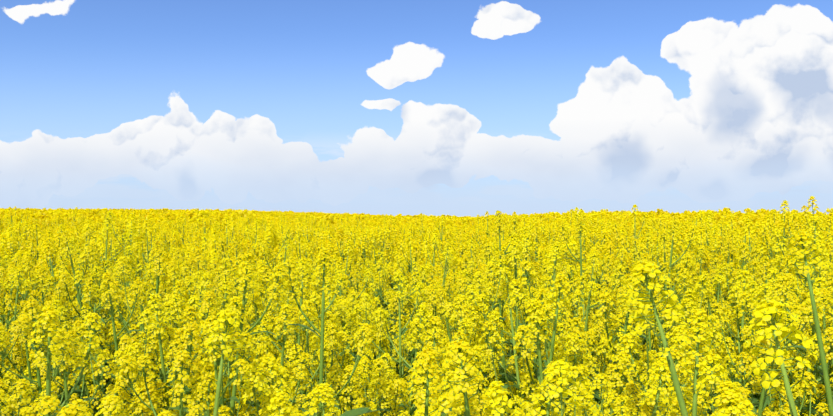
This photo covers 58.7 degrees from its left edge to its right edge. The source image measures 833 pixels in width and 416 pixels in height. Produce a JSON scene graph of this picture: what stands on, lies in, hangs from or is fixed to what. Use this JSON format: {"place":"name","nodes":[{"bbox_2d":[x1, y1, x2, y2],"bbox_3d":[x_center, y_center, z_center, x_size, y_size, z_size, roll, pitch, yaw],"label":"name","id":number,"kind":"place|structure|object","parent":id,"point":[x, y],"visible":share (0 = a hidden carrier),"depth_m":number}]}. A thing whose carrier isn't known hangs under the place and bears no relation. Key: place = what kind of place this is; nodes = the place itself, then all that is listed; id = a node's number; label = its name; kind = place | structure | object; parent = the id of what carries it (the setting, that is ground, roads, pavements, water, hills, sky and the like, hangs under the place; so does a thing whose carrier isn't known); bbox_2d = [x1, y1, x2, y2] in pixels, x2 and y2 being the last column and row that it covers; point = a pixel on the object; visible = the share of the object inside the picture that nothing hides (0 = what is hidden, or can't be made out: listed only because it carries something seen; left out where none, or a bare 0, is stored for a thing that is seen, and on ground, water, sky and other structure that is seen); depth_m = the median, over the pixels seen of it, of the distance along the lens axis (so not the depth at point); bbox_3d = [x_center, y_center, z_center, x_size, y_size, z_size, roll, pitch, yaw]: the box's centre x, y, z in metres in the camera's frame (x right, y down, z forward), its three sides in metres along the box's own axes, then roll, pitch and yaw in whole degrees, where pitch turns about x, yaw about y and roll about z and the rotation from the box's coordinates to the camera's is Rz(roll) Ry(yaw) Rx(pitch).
{"place":"outdoors","nodes":[
{"label":"outdoors","id":0,"kind":"place"},
{"bbox_2d":[205,309,246,415],"bbox_3d":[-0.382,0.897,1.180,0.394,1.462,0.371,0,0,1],"label":"rape plant","id":1,"kind":"object","parent":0,"point":[225,317],"visible":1,"depth_m":1.22},
{"bbox_2d":[0,0,832,216],"label":"sky","id":2,"kind":"structure","parent":0,"point":[472,108]},
{"bbox_2d":[441,337,487,415],"bbox_3d":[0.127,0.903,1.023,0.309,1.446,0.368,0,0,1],"label":"rape plant","id":3,"kind":"object","parent":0,"point":[458,345],"visible":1,"depth_m":1.01},
{"bbox_2d":[626,260,687,415],"bbox_3d":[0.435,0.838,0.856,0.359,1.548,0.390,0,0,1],"label":"rape plant","id":4,"kind":"object","parent":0,"point":[642,269],"visible":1,"depth_m":0.90},
{"bbox_2d":[742,299,817,415],"bbox_3d":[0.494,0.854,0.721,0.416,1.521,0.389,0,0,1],"label":"rape plant","id":5,"kind":"object","parent":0,"point":[776,332],"visible":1,"depth_m":0.75},
{"bbox_2d":[779,230,832,415],"bbox_3d":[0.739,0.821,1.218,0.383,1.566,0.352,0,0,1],"label":"rape plant","id":6,"kind":"object","parent":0,"point":[804,253],"visible":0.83,"depth_m":1.24}
]}

